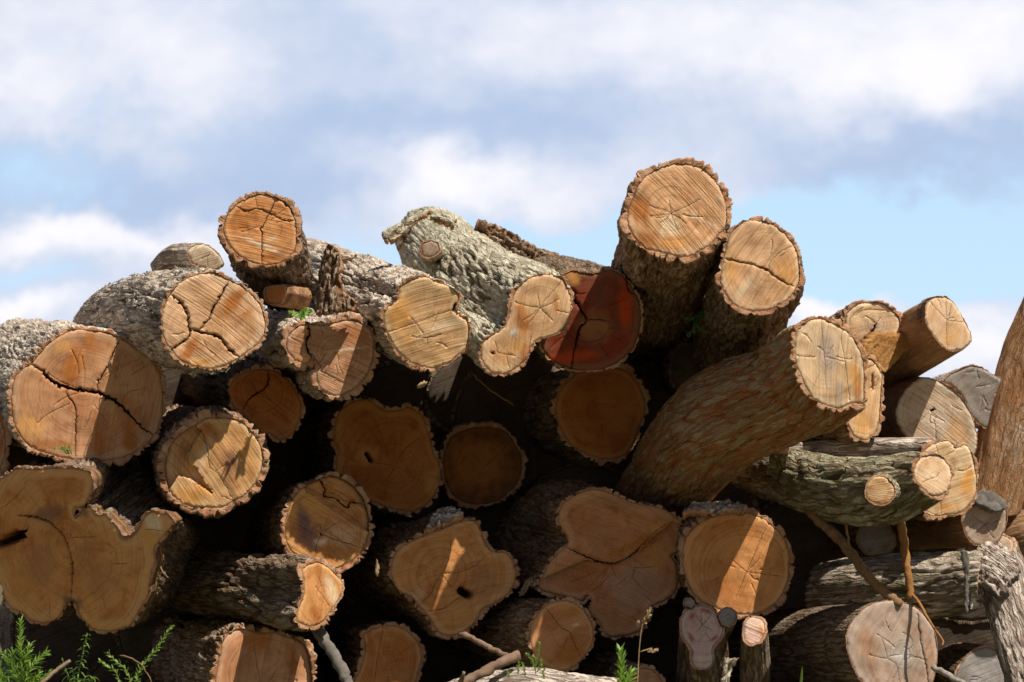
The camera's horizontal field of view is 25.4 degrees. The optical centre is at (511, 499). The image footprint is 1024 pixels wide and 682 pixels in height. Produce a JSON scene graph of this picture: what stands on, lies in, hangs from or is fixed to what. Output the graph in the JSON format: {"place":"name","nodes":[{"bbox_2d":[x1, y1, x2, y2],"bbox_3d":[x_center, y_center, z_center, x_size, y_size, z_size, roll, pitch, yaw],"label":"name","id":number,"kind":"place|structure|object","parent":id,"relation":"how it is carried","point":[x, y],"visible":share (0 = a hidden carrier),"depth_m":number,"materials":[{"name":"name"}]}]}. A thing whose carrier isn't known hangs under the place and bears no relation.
{"place":"outdoors","nodes":[
{"label":"outdoors","id":0,"kind":"place"},
{"bbox_2d":[0,585,26,681],"bbox_3d":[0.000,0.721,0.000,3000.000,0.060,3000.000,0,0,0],"label":"ground","id":1,"kind":"structure","parent":0,"point":[5,666],"depth_m":9.83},
{"bbox_2d":[0,615,54,681],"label":"weed","id":2,"kind":"object","parent":1,"relation":"on","point":[14,674],"visible":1,"depth_m":6.90,"materials":[{"name":"green plant"}]},
{"bbox_2d":[41,659,70,681],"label":"stick","id":3,"kind":"object","parent":1,"relation":"on","point":[52,673],"visible":1,"depth_m":6.87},
{"bbox_2d":[61,634,98,681],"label":"weed","id":4,"kind":"object","parent":1,"relation":"on","point":[74,679],"visible":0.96,"depth_m":7.00,"materials":[{"name":"green plant"}]},
{"bbox_2d":[80,654,145,681],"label":"cut log","id":5,"kind":"object","parent":1,"relation":"on","point":[103,673],"visible":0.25,"depth_m":8.80,"materials":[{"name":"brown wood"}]},
{"bbox_2d":[0,599,122,681],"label":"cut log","id":6,"kind":"object","parent":5,"relation":"on","point":[62,639],"visible":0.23,"depth_m":8.79,"materials":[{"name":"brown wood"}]},
{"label":"cut log","id":7,"kind":"object","parent":6,"relation":"on","visible":0},
{"bbox_2d":[133,366,194,456],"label":"cut log","id":8,"kind":"object","parent":7,"relation":"on","point":[173,380],"visible":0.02,"depth_m":8.84,"materials":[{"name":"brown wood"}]},
{"bbox_2d":[113,607,235,681],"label":"cut log","id":9,"kind":"object","parent":5,"relation":"on","point":[135,642],"visible":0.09,"depth_m":8.77,"materials":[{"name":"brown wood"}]},
{"bbox_2d":[98,625,174,681],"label":"weed","id":10,"kind":"object","parent":1,"relation":"on","point":[124,667],"visible":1,"depth_m":6.90,"materials":[{"name":"green plant"}]},
{"bbox_2d":[150,613,316,681],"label":"cut log","id":11,"kind":"object","parent":1,"relation":"on","point":[207,649],"visible":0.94,"depth_m":7.80,"materials":[{"name":"brown wood"}]},
{"bbox_2d":[164,546,344,631],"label":"cut log","id":12,"kind":"object","parent":11,"relation":"on","point":[297,592],"visible":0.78,"depth_m":7.71,"materials":[{"name":"brown wood"}]},
{"bbox_2d":[0,457,200,633],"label":"cut log","id":13,"kind":"object","parent":12,"relation":"on","point":[95,544],"visible":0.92,"depth_m":7.66,"materials":[{"name":"brown wood"}]},
{"bbox_2d":[0,411,12,475],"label":"cut log","id":14,"kind":"object","parent":13,"relation":"on","point":[6,439],"visible":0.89,"depth_m":7.81,"materials":[{"name":"brown wood"}]},
{"bbox_2d":[8,439,42,471],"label":"cut log","id":15,"kind":"object","parent":13,"relation":"on","point":[20,456],"visible":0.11,"depth_m":8.86,"materials":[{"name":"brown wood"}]},
{"bbox_2d":[54,444,71,453],"bbox_3d":[-1.495,-0.169,7.584,0.060,0.035,0.035,0,0,0],"label":"seedling","id":16,"kind":"object","parent":13,"relation":"on","point":[65,450],"visible":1,"depth_m":7.58,"materials":[{"name":"green plant"}]},
{"bbox_2d":[0,318,167,465],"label":"cut log","id":17,"kind":"object","parent":13,"relation":"on","point":[87,392],"visible":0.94,"depth_m":7.76,"materials":[{"name":"wood"}]},
{"bbox_2d":[72,265,268,375],"bbox_3d":[-1.309,-0.613,8.197,0.390,0.402,1.576,0,0,-25],"label":"cut log","id":18,"kind":"object","parent":17,"relation":"on","point":[207,320],"visible":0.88,"depth_m":7.52,"materials":[{"name":"wood"}]},
{"bbox_2d":[150,243,223,270],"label":"cut log","id":19,"kind":"object","parent":18,"relation":"on","point":[185,255],"visible":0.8,"depth_m":8.12,"materials":[{"name":"grey wood"}]},
{"bbox_2d":[135,403,269,518],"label":"cut log","id":20,"kind":"object","parent":13,"relation":"on","point":[208,461],"visible":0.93,"depth_m":7.69,"materials":[{"name":"brown wood"}]},
{"bbox_2d":[180,359,305,442],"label":"cut log","id":21,"kind":"object","parent":20,"relation":"on","point":[267,399],"visible":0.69,"depth_m":8.01,"materials":[{"name":"brown wood"}]},
{"bbox_2d":[244,308,379,401],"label":"cut log","id":22,"kind":"object","parent":21,"relation":"on","point":[328,358],"visible":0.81,"depth_m":7.66,"materials":[{"name":"brown wood"}]},
{"bbox_2d":[217,190,312,310],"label":"cut log","id":23,"kind":"object","parent":22,"relation":"on","point":[261,236],"visible":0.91,"depth_m":7.60,"materials":[{"name":"brown wood"}]},
{"bbox_2d":[263,284,311,310],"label":"cut log","id":24,"kind":"object","parent":22,"relation":"on","point":[292,297],"visible":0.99,"depth_m":7.81,"materials":[{"name":"brown wood"}]},
{"bbox_2d":[287,307,312,320],"bbox_3d":[-0.697,-0.612,7.510,0.087,0.044,0.082,0,0,0],"label":"leaf sprig","id":25,"kind":"object","parent":22,"relation":"on","point":[302,313],"visible":1,"depth_m":7.50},
{"bbox_2d":[314,243,359,316],"bbox_3d":[-0.594,-0.734,7.595,0.153,0.245,0.101,0,0,13],"label":"bark slab","id":26,"kind":"object","parent":22,"relation":"on","point":[332,297],"depth_m":7.58,"materials":[{"name":"wood"}]},
{"bbox_2d":[306,238,472,372],"bbox_3d":[-0.554,-0.742,8.398,0.329,0.639,1.837,0,0,-18],"label":"cut log","id":27,"kind":"object","parent":22,"relation":"on","point":[418,320],"visible":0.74,"depth_m":7.57,"materials":[{"name":"wood"}]},
{"bbox_2d":[342,254,357,263],"bbox_3d":[-0.589,-0.875,8.301,0.072,0.043,0.061,0,0,0],"label":"bark piece","id":28,"kind":"object","parent":27,"relation":"on","point":[345,259],"visible":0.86,"depth_m":8.28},
{"bbox_2d":[395,206,574,376],"bbox_3d":[-0.179,-0.772,8.213,0.385,0.742,1.536,0,0,-15],"label":"cut log","id":29,"kind":"object","parent":27,"relation":"on","point":[514,307],"visible":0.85,"depth_m":7.61,"materials":[{"name":"grey wood"}]},
{"bbox_2d":[397,227,411,250],"bbox_3d":[-0.373,-0.904,7.894,0.052,0.087,0.038,0,0,0],"label":"bark flake","id":30,"kind":"object","parent":29,"relation":"attached to","point":[404,237],"visible":1,"depth_m":7.88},
{"bbox_2d":[382,209,431,244],"bbox_3d":[-0.372,-0.952,7.953,0.190,0.130,0.057,0,0,-25],"label":"bark strip","id":31,"kind":"object","parent":29,"relation":"attached to","point":[392,234],"visible":1,"depth_m":7.93,"materials":[{"name":"brown wood"}]},
{"bbox_2d":[430,215,456,229],"bbox_3d":[-0.238,-0.965,7.929,0.096,0.051,0.044,0,0,0],"label":"bark strip","id":32,"kind":"object","parent":29,"relation":"on","point":[444,221],"visible":1,"depth_m":7.92,"materials":[{"name":"brown wood"}]},
{"bbox_2d":[473,374,513,405],"bbox_3d":[-0.061,-0.388,8.045,0.175,0.108,0.019,0,0,-36],"label":"stick","id":33,"kind":"object","parent":29,"relation":"hanging from","point":[487,387],"visible":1,"depth_m":8.03,"materials":[{"name":"brown wood"}]},
{"bbox_2d":[313,668,333,681],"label":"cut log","id":34,"kind":"object","parent":1,"relation":"on","point":[321,676],"visible":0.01,"depth_m":8.80,"materials":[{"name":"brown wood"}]},
{"bbox_2d":[233,596,349,674],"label":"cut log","id":35,"kind":"object","parent":34,"relation":"on","point":[340,608],"depth_m":8.80,"materials":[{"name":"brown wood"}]},
{"bbox_2d":[190,463,297,553],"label":"cut log","id":36,"kind":"object","parent":35,"relation":"on","point":[228,531],"visible":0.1,"depth_m":8.79,"materials":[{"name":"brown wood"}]},
{"bbox_2d":[265,394,324,481],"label":"cut log","id":37,"kind":"object","parent":36,"relation":"on","point":[289,454],"visible":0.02,"depth_m":8.85,"materials":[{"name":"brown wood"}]},
{"bbox_2d":[247,471,375,573],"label":"cut log","id":38,"kind":"object","parent":35,"relation":"on","point":[327,516],"visible":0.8,"depth_m":7.83,"materials":[{"name":"brown wood"}]},
{"bbox_2d":[294,478,389,601],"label":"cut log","id":39,"kind":"object","parent":35,"relation":"on","point":[348,591],"visible":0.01,"depth_m":8.80,"materials":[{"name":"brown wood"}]},
{"bbox_2d":[357,361,448,450],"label":"cut log","id":40,"kind":"object","parent":39,"relation":"on","point":[393,383],"visible":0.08,"depth_m":8.84,"materials":[{"name":"brown wood"}]},
{"bbox_2d":[372,349,402,371],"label":"cut log","id":41,"kind":"object","parent":40,"relation":"on","point":[382,357],"visible":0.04,"depth_m":8.85,"materials":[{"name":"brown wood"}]},
{"bbox_2d":[424,353,480,431],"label":"cut log","id":42,"kind":"object","parent":40,"relation":"on","point":[443,390],"visible":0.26,"depth_m":8.85,"materials":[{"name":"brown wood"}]},
{"bbox_2d":[312,627,352,681],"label":"stick","id":43,"kind":"object","parent":1,"relation":"on","point":[328,646],"visible":0.84,"depth_m":7.60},
{"bbox_2d":[319,616,426,681],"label":"cut log","id":44,"kind":"object","parent":1,"relation":"on","point":[374,650],"visible":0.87,"depth_m":8.01,"materials":[{"name":"brown wood"}]},
{"bbox_2d":[345,512,520,639],"bbox_3d":[-0.396,0.270,8.669,0.480,0.449,1.484,0,0,-15],"label":"cut log","id":45,"kind":"object","parent":44,"relation":"on","point":[453,580],"visible":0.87,"depth_m":7.99,"materials":[{"name":"wood"}]},
{"bbox_2d":[300,395,443,516],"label":"cut log","id":46,"kind":"object","parent":45,"relation":"on","point":[386,457],"visible":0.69,"depth_m":8.31,"materials":[{"name":"brown wood"}]},
{"bbox_2d":[426,506,463,534],"bbox_3d":[-0.235,0.071,7.787,0.136,0.100,0.083,0,0,-14],"label":"bark flake","id":47,"kind":"object","parent":45,"relation":"on","point":[443,517],"visible":1,"depth_m":7.76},
{"bbox_2d":[343,594,478,681],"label":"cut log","id":48,"kind":"object","parent":1,"relation":"on","point":[444,663],"visible":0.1,"depth_m":8.80,"materials":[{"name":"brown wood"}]},
{"bbox_2d":[474,594,517,669],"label":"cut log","id":49,"kind":"object","parent":1,"relation":"on","point":[480,664],"visible":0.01,"depth_m":8.79,"materials":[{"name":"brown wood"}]},
{"bbox_2d":[413,485,519,543],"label":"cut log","id":50,"kind":"object","parent":49,"relation":"on","point":[488,517],"visible":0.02,"depth_m":8.80,"materials":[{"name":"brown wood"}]},
{"bbox_2d":[450,356,566,486],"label":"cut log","id":51,"kind":"object","parent":50,"relation":"on","point":[478,401],"visible":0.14,"depth_m":8.84,"materials":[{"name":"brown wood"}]},
{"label":"cut log","id":52,"kind":"object","parent":51,"relation":"on","visible":0},
{"bbox_2d":[532,248,643,371],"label":"cut log","id":53,"kind":"object","parent":52,"relation":"on","point":[605,327],"visible":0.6,"depth_m":7.73,"materials":[{"name":"brown wood"}]},
{"bbox_2d":[475,219,555,258],"bbox_3d":[0.008,-0.938,8.521,0.314,0.214,0.222,0,0,0],"label":"broken branch","id":54,"kind":"object","parent":53,"relation":"on","point":[506,239],"visible":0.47,"depth_m":8.44,"materials":[{"name":"brown wood"}]},
{"bbox_2d":[535,463,623,595],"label":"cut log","id":55,"kind":"object","parent":49,"relation":"on","point":[610,476],"visible":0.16,"depth_m":8.80,"materials":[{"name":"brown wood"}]},
{"bbox_2d":[523,362,650,468],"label":"cut log","id":56,"kind":"object","parent":55,"relation":"on","point":[590,419],"visible":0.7,"depth_m":8.41,"materials":[{"name":"brown wood"}]},
{"bbox_2d":[567,356,672,470],"bbox_3d":[0.438,-0.289,9.598,0.570,0.621,1.521,0,0,0],"label":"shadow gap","id":57,"kind":"object","parent":55,"relation":"on","point":[647,372],"visible":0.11,"depth_m":8.85,"materials":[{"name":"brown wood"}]},
{"bbox_2d":[611,157,732,366],"bbox_3d":[0.540,-0.799,8.247,0.409,0.592,2.038,0,0,0],"label":"cut log","id":58,"kind":"object","parent":57,"relation":"on","point":[674,221],"visible":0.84,"depth_m":7.26,"materials":[{"name":"wood"}]},
{"bbox_2d":[660,340,699,394],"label":"cut log","id":59,"kind":"object","parent":57,"relation":"on","point":[678,367],"visible":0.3,"depth_m":8.55,"materials":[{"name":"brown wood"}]},
{"bbox_2d":[490,478,682,640],"bbox_3d":[0.190,0.196,8.818,0.546,0.603,1.669,0,0,-12],"label":"cut log","id":60,"kind":"object","parent":49,"relation":"on","point":[604,555],"visible":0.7,"depth_m":8.05,"materials":[{"name":"wood"}]},
{"bbox_2d":[438,420,528,509],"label":"cut log","id":61,"kind":"object","parent":60,"relation":"on","point":[482,463],"visible":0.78,"depth_m":8.60,"materials":[{"name":"brown wood"}]},
{"bbox_2d":[614,315,867,517],"bbox_3d":[0.702,-0.189,7.997,0.429,0.796,1.610,0,0,-19],"label":"cut log","id":62,"kind":"object","parent":60,"relation":"on","point":[712,432],"visible":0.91,"depth_m":7.54,"materials":[{"name":"brown wood"}]},
{"bbox_2d":[691,216,805,370],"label":"cut log","id":63,"kind":"object","parent":62,"relation":"on","point":[756,281],"visible":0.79,"depth_m":7.31,"materials":[{"name":"brown wood"}]},
{"bbox_2d":[682,311,706,336],"bbox_3d":[0.606,-0.585,7.579,0.081,0.094,0.085,0,0,0],"label":"leaf sprig","id":64,"kind":"object","parent":63,"relation":"on","point":[695,319],"visible":1,"depth_m":7.56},
{"bbox_2d":[730,447,954,526],"bbox_3d":[1.031,-0.062,7.963,0.421,0.313,1.153,0,0,-32],"label":"cut log","id":65,"kind":"object","parent":62,"relation":"on","point":[892,489],"visible":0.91,"depth_m":7.70,"materials":[{"name":"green wood"}]},
{"bbox_2d":[791,437,931,456],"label":"cut log","id":66,"kind":"object","parent":65,"relation":"on","point":[877,446],"visible":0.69,"depth_m":8.02,"materials":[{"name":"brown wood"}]},
{"bbox_2d":[814,354,885,443],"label":"cut log","id":67,"kind":"object","parent":66,"relation":"on","point":[864,426],"visible":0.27,"depth_m":7.99,"materials":[{"name":"beige wood"}]},
{"bbox_2d":[829,299,910,372],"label":"cut log","id":68,"kind":"object","parent":67,"relation":"on","point":[875,326],"visible":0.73,"depth_m":8.08,"materials":[{"name":"brown wood"}]},
{"bbox_2d":[897,522,943,645],"bbox_3d":[1.376,0.267,7.703,0.045,0.448,0.244,0,0,-28],"label":"stick","id":69,"kind":"object","parent":65,"relation":"hanging from","point":[904,546],"visible":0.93,"depth_m":7.74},
{"bbox_2d":[449,667,618,681],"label":"cut log","id":70,"kind":"object","parent":1,"relation":"on","point":[552,675],"visible":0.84,"depth_m":7.39,"materials":[{"name":"beige wood"}]},
{"bbox_2d":[458,632,507,656],"bbox_3d":[-0.098,0.489,7.684,0.210,0.083,0.029,0,0,38],"label":"stick","id":71,"kind":"object","parent":70,"relation":"on","point":[481,643],"visible":0.94,"depth_m":7.68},
{"bbox_2d":[457,650,520,681],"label":"stick","id":72,"kind":"object","parent":70,"relation":"on","point":[488,669],"visible":0.99,"depth_m":7.40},
{"bbox_2d":[507,641,546,678],"bbox_3d":[0.045,0.514,7.280,0.134,0.122,0.022,0,0,0],"label":"weed","id":73,"kind":"object","parent":70,"relation":"on","point":[534,665],"visible":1,"depth_m":7.28,"materials":[{"name":"green plant"}]},
{"bbox_2d":[569,647,665,681],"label":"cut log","id":74,"kind":"object","parent":1,"relation":"on","point":[596,661],"visible":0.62,"depth_m":8.05,"materials":[{"name":"brown wood"}]},
{"bbox_2d":[447,596,596,672],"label":"cut log","id":75,"kind":"object","parent":74,"relation":"on","point":[562,630],"visible":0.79,"depth_m":7.84,"materials":[{"name":"brown wood"}]},
{"bbox_2d":[518,577,536,596],"bbox_3d":[0.055,0.303,7.893,0.066,0.070,0.040,0,0,0],"label":"bark flake","id":76,"kind":"object","parent":75,"relation":"on","point":[529,581],"visible":1,"depth_m":7.88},
{"bbox_2d":[614,644,638,681],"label":"weed","id":77,"kind":"object","parent":1,"relation":"on","point":[622,669],"visible":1,"depth_m":7.00,"materials":[{"name":"green plant"}]},
{"bbox_2d":[593,598,682,681],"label":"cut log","id":78,"kind":"object","parent":1,"relation":"on","point":[661,632],"visible":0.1,"depth_m":8.80,"materials":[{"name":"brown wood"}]},
{"bbox_2d":[674,500,794,619],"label":"cut log","id":79,"kind":"object","parent":78,"relation":"on","point":[742,566],"visible":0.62,"depth_m":7.95,"materials":[{"name":"brown wood"}]},
{"bbox_2d":[682,498,746,519],"bbox_3d":[0.696,0.033,7.858,0.226,0.076,0.072,0,0,-5],"label":"bark flake","id":80,"kind":"object","parent":79,"relation":"on","point":[715,508],"visible":1,"depth_m":7.84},
{"bbox_2d":[756,438,813,509],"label":"cut log","id":81,"kind":"object","parent":79,"relation":"on","point":[762,503],"visible":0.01,"depth_m":8.85,"materials":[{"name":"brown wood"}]},
{"bbox_2d":[637,607,657,681],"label":"grass stalk","id":82,"kind":"object","parent":1,"relation":"on","point":[648,615],"depth_m":6.90,"materials":[{"name":"plant"}]},
{"bbox_2d":[676,597,737,681],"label":"cut log","id":83,"kind":"object","parent":1,"relation":"on","point":[705,631],"visible":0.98,"depth_m":7.72,"materials":[{"name":"brown wood"}]},
{"bbox_2d":[721,657,737,681],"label":"bark flake","id":84,"kind":"object","parent":1,"relation":"on","point":[728,664],"visible":1,"depth_m":7.48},
{"bbox_2d":[740,616,770,681],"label":"cut log","id":85,"kind":"object","parent":1,"relation":"on","point":[755,662],"visible":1,"depth_m":7.73,"materials":[{"name":"brown wood"}]},
{"bbox_2d":[731,579,796,681],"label":"cut log","id":86,"kind":"object","parent":1,"relation":"on","point":[786,604],"visible":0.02,"depth_m":8.80,"materials":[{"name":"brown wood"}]},
{"bbox_2d":[667,483,761,603],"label":"cut log","id":87,"kind":"object","parent":86,"relation":"on","point":[733,493],"visible":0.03,"depth_m":8.80,"materials":[{"name":"brown wood"}]},
{"bbox_2d":[727,600,937,681],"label":"cut log","id":88,"kind":"object","parent":1,"relation":"on","point":[883,641],"visible":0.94,"depth_m":7.73,"materials":[{"name":"brown wood"}]},
{"bbox_2d":[804,509,903,606],"bbox_3d":[1.169,0.192,7.822,0.385,0.349,0.065,0,0,40],"label":"stick","id":89,"kind":"object","parent":88,"relation":"on","point":[848,551],"visible":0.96,"depth_m":7.79,"materials":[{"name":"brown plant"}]},
{"bbox_2d":[805,551,980,618],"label":"cut log","id":90,"kind":"object","parent":88,"relation":"on","point":[939,583],"visible":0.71,"depth_m":8.02,"materials":[{"name":"grey wood"}]},
{"bbox_2d":[960,549,969,613],"bbox_3d":[1.574,0.285,7.902,0.033,0.224,0.021,0,0,0],"label":"wood splinter","id":91,"kind":"object","parent":90,"relation":"hanging from","point":[964,558],"visible":1,"depth_m":7.90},
{"bbox_2d":[967,588,983,611],"bbox_3d":[1.620,0.339,7.974,0.061,0.111,0.059,0,0,-19],"label":"bark flake","id":92,"kind":"object","parent":90,"relation":"on","point":[973,604],"visible":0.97,"depth_m":7.95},
{"bbox_2d":[931,664,965,681],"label":"stick","id":93,"kind":"object","parent":1,"relation":"on","point":[945,673],"visible":1,"depth_m":7.54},
{"bbox_2d":[930,617,994,650],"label":"cut log","id":94,"kind":"object","parent":1,"relation":"on","point":[951,632],"visible":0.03,"depth_m":8.81,"materials":[{"name":"brown wood"}]},
{"bbox_2d":[924,509,1021,624],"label":"cut log","id":95,"kind":"object","parent":94,"relation":"on","point":[979,615],"visible":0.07,"depth_m":8.80,"materials":[{"name":"grey wood"}]},
{"bbox_2d":[909,439,978,521],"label":"cut log","id":96,"kind":"object","parent":95,"relation":"on","point":[962,495],"visible":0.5,"depth_m":7.96,"materials":[{"name":"beige wood"}]},
{"bbox_2d":[871,376,977,453],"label":"cut log","id":97,"kind":"object","parent":96,"relation":"on","point":[932,408],"visible":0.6,"depth_m":8.20,"materials":[{"name":"brown wood"}]},
{"bbox_2d":[882,295,971,389],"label":"cut log","id":98,"kind":"object","parent":97,"relation":"on","point":[935,330],"visible":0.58,"depth_m":7.97,"materials":[{"name":"brown wood"}]},
{"bbox_2d":[933,364,1000,428],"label":"cut log","id":99,"kind":"object","parent":97,"relation":"on","point":[974,386],"visible":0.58,"depth_m":8.45,"materials":[{"name":"grey wood"}]},
{"bbox_2d":[933,642,1003,681],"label":"cut log","id":100,"kind":"object","parent":1,"relation":"on","point":[968,662],"visible":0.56,"depth_m":8.61,"materials":[{"name":"grey wood"}]},
{"bbox_2d":[965,533,1023,681],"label":"cut log","id":101,"kind":"object","parent":1,"relation":"on","point":[1005,618],"visible":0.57,"depth_m":7.94,"materials":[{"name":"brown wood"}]},
{"bbox_2d":[890,489,1007,549],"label":"cut log","id":102,"kind":"object","parent":101,"relation":"on","point":[982,520],"visible":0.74,"depth_m":8.11,"materials":[{"name":"brown wood"}]},
{"bbox_2d":[973,541,1020,601],"bbox_3d":[1.701,0.249,7.947,0.151,0.213,0.176,0,0,-27],"label":"bark slab","id":103,"kind":"object","parent":101,"relation":"on","point":[1000,571],"depth_m":7.92,"materials":[{"name":"wood"}]},
{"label":"cut log","id":104,"kind":"object","parent":1,"relation":"on","visible":0},
{"bbox_2d":[760,501,865,608],"bbox_3d":[1.166,0.225,9.548,0.548,0.588,1.517,0,0,3],"label":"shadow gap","id":105,"kind":"object","parent":104,"relation":"on","point":[807,538],"visible":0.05,"depth_m":8.80,"materials":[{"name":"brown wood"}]},
{"bbox_2d":[827,523,896,555],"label":"cut log","id":106,"kind":"object","parent":104,"relation":"on","point":[872,541],"visible":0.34,"depth_m":8.56,"materials":[{"name":"grey wood"}]},
{"bbox_2d":[891,547,924,552],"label":"cut log","id":107,"kind":"object","parent":104,"relation":"on","point":[895,550],"visible":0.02,"depth_m":8.79,"materials":[{"name":"brown wood"}]},
{"bbox_2d":[0,0,1023,430],"label":"sky","id":108,"kind":"structure","parent":0,"point":[886,137],"materials":[{"name":"blue"}]},
{"bbox_2d":[1003,510,1023,556],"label":"cut log","id":109,"kind":"object","parent":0,"point":[1015,527],"visible":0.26,"depth_m":8.44,"materials":[{"name":"brown wood"}]},
{"bbox_2d":[974,297,1023,516],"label":"cut log","id":110,"kind":"object","parent":109,"relation":"on","point":[999,454],"visible":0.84,"depth_m":8.41,"materials":[{"name":"brown wood"}]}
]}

